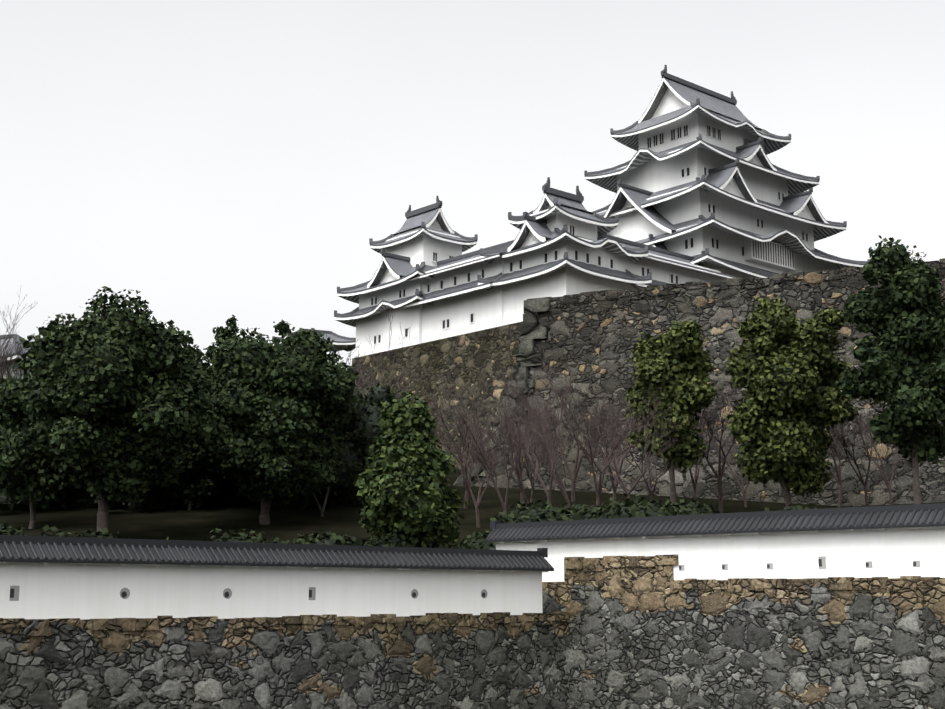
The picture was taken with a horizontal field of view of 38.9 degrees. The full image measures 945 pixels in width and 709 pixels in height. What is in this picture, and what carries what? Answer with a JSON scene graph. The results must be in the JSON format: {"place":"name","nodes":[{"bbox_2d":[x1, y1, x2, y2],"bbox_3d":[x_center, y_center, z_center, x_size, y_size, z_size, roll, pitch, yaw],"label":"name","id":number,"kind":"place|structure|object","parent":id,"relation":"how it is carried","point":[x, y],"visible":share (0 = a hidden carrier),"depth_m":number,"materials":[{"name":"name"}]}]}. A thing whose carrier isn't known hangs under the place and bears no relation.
{"place":"outdoors","nodes":[
{"label":"outdoors","id":0,"kind":"place"},
{"bbox_2d":[6,499,29,509],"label":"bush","id":1,"kind":"object","parent":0,"point":[20,505],"depth_m":98.74,"materials":[{"name":"green plant"}]},
{"bbox_2d":[273,336,355,350],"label":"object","id":2,"kind":"object","parent":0,"point":[339,346],"visible":0.19,"depth_m":184.37,"materials":[{"name":"white paint"}]},
{"bbox_2d":[272,328,355,342],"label":"roof","id":3,"kind":"structure","parent":2,"relation":"on","point":[327,332],"depth_m":184.51,"materials":[{"name":"grey tile"}]},
{"bbox_2d":[280,339,355,351],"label":"building wall","id":4,"kind":"structure","parent":2,"relation":"attached to","point":[351,347],"depth_m":186.23,"materials":[{"name":"white paint"}]},
{"bbox_2d":[0,468,846,547],"bbox_3d":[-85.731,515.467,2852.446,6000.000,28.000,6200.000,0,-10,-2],"label":"ground","id":5,"kind":"structure","parent":0,"point":[201,522],"depth_m":94.70,"materials":[{"name":"green plant"}]},
{"bbox_2d":[0,355,31,383],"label":"turret plaster","id":6,"kind":"object","parent":5,"relation":"on","point":[16,367],"depth_m":125.35,"materials":[{"name":"white paint"}]},
{"bbox_2d":[0,334,38,363],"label":"roof","id":7,"kind":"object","parent":6,"relation":"on","point":[11,343],"depth_m":128.55,"materials":[{"name":"grey tile"}]},
{"bbox_2d":[0,344,32,379],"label":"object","id":8,"kind":"object","parent":5,"relation":"on","point":[8,373],"visible":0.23,"depth_m":123.46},
{"bbox_2d":[0,288,37,379],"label":"bare tree","id":9,"kind":"object","parent":5,"relation":"on","point":[5,355],"visible":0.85,"depth_m":123.26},
{"bbox_2d":[0,375,75,528],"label":"tree","id":10,"kind":"object","parent":5,"relation":"on","point":[10,416],"depth_m":88.07,"materials":[{"name":"green plant"}]},
{"bbox_2d":[0,486,76,510],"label":"bush","id":11,"kind":"object","parent":5,"relation":"on","point":[62,503],"depth_m":98.71,"materials":[{"name":"green plant"}]},
{"bbox_2d":[3,286,231,537],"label":"tree","id":12,"kind":"object","parent":5,"relation":"on","point":[138,389],"depth_m":79.38,"materials":[{"name":"green plant"}]},
{"bbox_2d":[94,471,218,510],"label":"bush","id":13,"kind":"object","parent":5,"relation":"on","point":[178,504],"depth_m":98.12,"materials":[{"name":"green plant"}]},
{"bbox_2d":[170,363,217,509],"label":"tree","id":14,"kind":"object","parent":5,"relation":"on","point":[203,494],"depth_m":98.08,"materials":[{"name":"green plant"}]},
{"bbox_2d":[184,344,206,370],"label":"tree","id":15,"kind":"object","parent":5,"relation":"on","point":[196,352],"depth_m":113.12,"materials":[{"name":"green plant"}]},
{"bbox_2d":[164,476,238,503],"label":"bush","id":16,"kind":"object","parent":5,"relation":"on","point":[216,496],"depth_m":103.10,"materials":[{"name":"green plant"}]},
{"bbox_2d":[205,315,241,358],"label":"tree","id":17,"kind":"object","parent":5,"relation":"on","point":[227,331],"depth_m":106.30,"materials":[{"name":"green plant"}]},
{"bbox_2d":[183,327,362,524],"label":"tree","id":18,"kind":"object","parent":5,"relation":"on","point":[253,478],"depth_m":88.93,"materials":[{"name":"green plant"}]},
{"bbox_2d":[199,423,354,508],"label":"bush","id":19,"kind":"object","parent":5,"relation":"on","point":[230,480],"depth_m":99.50,"materials":[{"name":"green plant"}]},
{"bbox_2d":[0,615,568,708],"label":"stone wall","id":20,"kind":"structure","parent":5,"relation":"on","point":[483,665],"depth_m":51.16,"materials":[{"name":"grey stone"}]},
{"bbox_2d":[0,562,547,619],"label":"plaster wall","id":21,"kind":"structure","parent":20,"relation":"on","point":[53,590],"depth_m":50.57,"materials":[{"name":"white paint"}]},
{"bbox_2d":[10,589,484,597],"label":"wall loopholes","id":22,"kind":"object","parent":21,"relation":"in","point":[124,594],"depth_m":49.86,"materials":[{"name":"black"}]},
{"bbox_2d":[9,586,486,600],"bbox_3d":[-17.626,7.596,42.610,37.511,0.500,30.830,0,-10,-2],"label":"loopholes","id":23,"kind":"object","parent":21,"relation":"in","point":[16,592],"visible":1,"depth_m":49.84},
{"bbox_2d":[0,535,553,570],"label":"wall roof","id":24,"kind":"structure","parent":21,"relation":"on","point":[542,553],"depth_m":50.88,"materials":[{"name":"black tile"}]},
{"bbox_2d":[0,542,553,568],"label":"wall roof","id":25,"kind":"structure","parent":21,"relation":"on","point":[13,551],"depth_m":50.24,"materials":[{"name":"tile"}]},
{"bbox_2d":[0,612,569,635],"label":"stone cap","id":26,"kind":"object","parent":20,"relation":"on","point":[37,627],"visible":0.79,"depth_m":50.42,"materials":[{"name":"stone"}]},
{"bbox_2d":[273,319,325,345],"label":"tree","id":27,"kind":"object","parent":5,"relation":"on","point":[279,326],"depth_m":106.68,"materials":[{"name":"green plant"}]},
{"bbox_2d":[311,438,369,515],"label":"bare tree","id":28,"kind":"object","parent":5,"relation":"on","point":[319,506],"visible":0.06,"depth_m":96.13,"materials":[{"name":"brown wood"}]},
{"bbox_2d":[311,383,396,505],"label":"tree","id":29,"kind":"object","parent":5,"relation":"on","point":[357,449],"depth_m":99.33,"materials":[{"name":"green plant"}]},
{"bbox_2d":[323,299,428,411],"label":"bare tree","id":30,"kind":"object","parent":5,"relation":"on","point":[381,381],"visible":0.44,"depth_m":109.70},
{"bbox_2d":[355,391,467,547],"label":"tree","id":31,"kind":"object","parent":5,"relation":"on","point":[415,444],"depth_m":72.56,"materials":[{"name":"green plant"}]},
{"bbox_2d":[352,321,522,468],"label":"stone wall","id":32,"kind":"structure","parent":5,"relation":"on","point":[477,350],"depth_m":137.71,"materials":[{"name":"grey stone"}]},
{"bbox_2d":[334,78,863,356],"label":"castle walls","id":33,"kind":"structure","parent":32,"relation":"on","point":[499,304],"depth_m":151.15,"materials":[{"name":"white paint"}]},
{"bbox_2d":[334,82,861,326],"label":"roof eaves","id":34,"kind":"object","parent":33,"relation":"attached to","point":[786,239],"visible":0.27,"depth_m":156.74,"materials":[{"name":"white paint"}]},
{"bbox_2d":[371,125,825,343],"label":"castle windows","id":35,"kind":"structure","parent":33,"relation":"in","point":[572,227],"depth_m":150.58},
{"bbox_2d":[334,65,869,317],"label":"castle roofs","id":36,"kind":"structure","parent":33,"relation":"on","point":[578,196],"depth_m":152.90,"materials":[{"name":"grey tile"}]},
{"bbox_2d":[422,372,532,508],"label":"bare tree","id":37,"kind":"object","parent":5,"relation":"on","point":[468,452],"visible":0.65,"depth_m":99.38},
{"bbox_2d":[443,414,519,527],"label":"bare tree","id":38,"kind":"object","parent":5,"relation":"on","point":[479,498],"visible":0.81,"depth_m":89.81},
{"bbox_2d":[433,363,541,519],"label":"bare tree","id":39,"kind":"object","parent":5,"relation":"on","point":[487,468],"visible":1,"depth_m":81.97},
{"bbox_2d":[457,298,549,485],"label":"wall cornerstones","id":40,"kind":"object","parent":5,"relation":"on","point":[532,331],"visible":0.4,"depth_m":118.83,"materials":[{"name":"grey stone"}]},
{"bbox_2d":[480,389,564,506],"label":"bare tree","id":41,"kind":"object","parent":5,"relation":"on","point":[518,472],"visible":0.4,"depth_m":99.52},
{"bbox_2d":[482,389,569,507],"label":"bare tree","id":42,"kind":"object","parent":5,"relation":"on","point":[560,484],"visible":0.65,"depth_m":95.59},
{"bbox_2d":[489,401,576,507],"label":"bare tree","id":43,"kind":"object","parent":5,"relation":"on","point":[529,477],"visible":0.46,"depth_m":91.36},
{"bbox_2d":[495,385,574,504],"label":"bare tree","id":44,"kind":"object","parent":5,"relation":"on","point":[551,474],"visible":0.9,"depth_m":86.53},
{"bbox_2d":[467,342,609,501],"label":"bare tree","id":45,"kind":"object","parent":5,"relation":"on","point":[575,474],"visible":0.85,"depth_m":104.08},
{"bbox_2d":[554,377,644,503],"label":"bare tree","id":46,"kind":"object","parent":5,"relation":"on","point":[614,485],"visible":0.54,"depth_m":97.72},
{"bbox_2d":[551,397,656,507],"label":"bare tree","id":47,"kind":"object","parent":5,"relation":"on","point":[604,467],"visible":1,"depth_m":83.15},
{"bbox_2d":[565,385,679,498],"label":"bare tree","id":48,"kind":"object","parent":5,"relation":"on","point":[622,485],"visible":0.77,"depth_m":89.97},
{"bbox_2d":[611,418,667,501],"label":"bare tree","id":49,"kind":"object","parent":5,"relation":"on","point":[651,491],"visible":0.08,"depth_m":99.99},
{"bbox_2d":[453,262,944,506],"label":"stone wall","id":50,"kind":"structure","parent":5,"relation":"on","point":[607,333],"depth_m":112.23,"materials":[{"name":"grey stone"}]},
{"bbox_2d":[527,258,944,307],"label":"stone wall coping","id":51,"kind":"object","parent":50,"relation":"on","point":[748,282],"visible":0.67,"depth_m":114.08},
{"bbox_2d":[689,406,720,499],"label":"bare tree","id":52,"kind":"object","parent":5,"relation":"on","point":[694,481],"visible":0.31,"depth_m":104.42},
{"bbox_2d":[701,416,748,506],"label":"bare tree","id":53,"kind":"object","parent":5,"relation":"on","point":[743,490],"visible":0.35,"depth_m":101.56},
{"bbox_2d":[542,580,944,708],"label":"stone wall","id":54,"kind":"structure","parent":5,"relation":"on","point":[648,645],"depth_m":54.85,"materials":[{"name":"grey stone"}]},
{"bbox_2d":[823,418,856,506],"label":"bare tree","id":55,"kind":"object","parent":5,"relation":"on","point":[838,479],"visible":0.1,"depth_m":100.55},
{"bbox_2d":[0,0,944,370],"label":"sky","id":56,"kind":"structure","parent":0,"point":[214,161],"materials":[{"name":"white"}]},
{"bbox_2d":[543,502,944,612],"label":"terrace","id":57,"kind":"structure","parent":0,"point":[883,505],"depth_m":97.87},
{"bbox_2d":[0,492,816,549],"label":"shrub","id":58,"kind":"object","parent":57,"relation":"on","point":[663,509],"depth_m":70.68,"materials":[{"name":"green plant"}]},
{"bbox_2d":[564,559,673,581],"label":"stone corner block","id":59,"kind":"structure","parent":57,"relation":"on","point":[653,573],"depth_m":59.64,"materials":[{"name":"brown stone"}]},
{"bbox_2d":[564,554,678,570],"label":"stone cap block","id":60,"kind":"structure","parent":59,"relation":"on","point":[595,564],"depth_m":59.91,"materials":[{"name":"beige stone"}]},
{"bbox_2d":[623,319,718,504],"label":"tree","id":61,"kind":"object","parent":57,"relation":"on","point":[669,356],"depth_m":92.32,"materials":[{"name":"green plant"}]},
{"bbox_2d":[491,526,944,581],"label":"plaster wall","id":62,"kind":"structure","parent":57,"relation":"on","point":[892,552],"depth_m":54.84,"materials":[{"name":"white paint"}]},
{"bbox_2d":[485,503,944,541],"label":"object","id":63,"kind":"object","parent":62,"relation":"on","point":[784,514],"visible":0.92,"depth_m":56.48,"materials":[{"name":"black tile"}]},
{"bbox_2d":[488,510,944,539],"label":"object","id":64,"kind":"object","parent":62,"relation":"on","point":[810,521],"depth_m":55.97,"materials":[{"name":"tile"}]},
{"bbox_2d":[679,556,919,570],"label":"loopholes","id":65,"kind":"object","parent":62,"relation":"in","point":[823,558],"visible":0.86,"depth_m":53.54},
{"bbox_2d":[696,362,745,512],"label":"bare tree","id":66,"kind":"object","parent":57,"relation":"on","point":[719,478],"visible":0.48,"depth_m":95.44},
{"bbox_2d":[724,294,858,508],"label":"tree","id":67,"kind":"object","parent":57,"relation":"on","point":[785,334],"depth_m":87.72,"materials":[{"name":"green plant"}]},
{"bbox_2d":[672,576,944,592],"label":"stone cap","id":68,"kind":"object","parent":57,"relation":"on","point":[816,585],"visible":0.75,"depth_m":53.41,"materials":[{"name":"brown stone"}]},
{"bbox_2d":[824,399,884,506],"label":"bare tree","id":69,"kind":"object","parent":57,"relation":"on","point":[843,443],"visible":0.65,"depth_m":92.51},
{"bbox_2d":[839,406,909,504],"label":"bare tree","id":70,"kind":"object","parent":57,"relation":"on","point":[877,465],"visible":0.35,"depth_m":99.48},
{"bbox_2d":[834,235,944,503],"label":"tree","id":71,"kind":"object","parent":57,"relation":"on","point":[891,292],"depth_m":80.71,"materials":[{"name":"green plant"}]}
]}

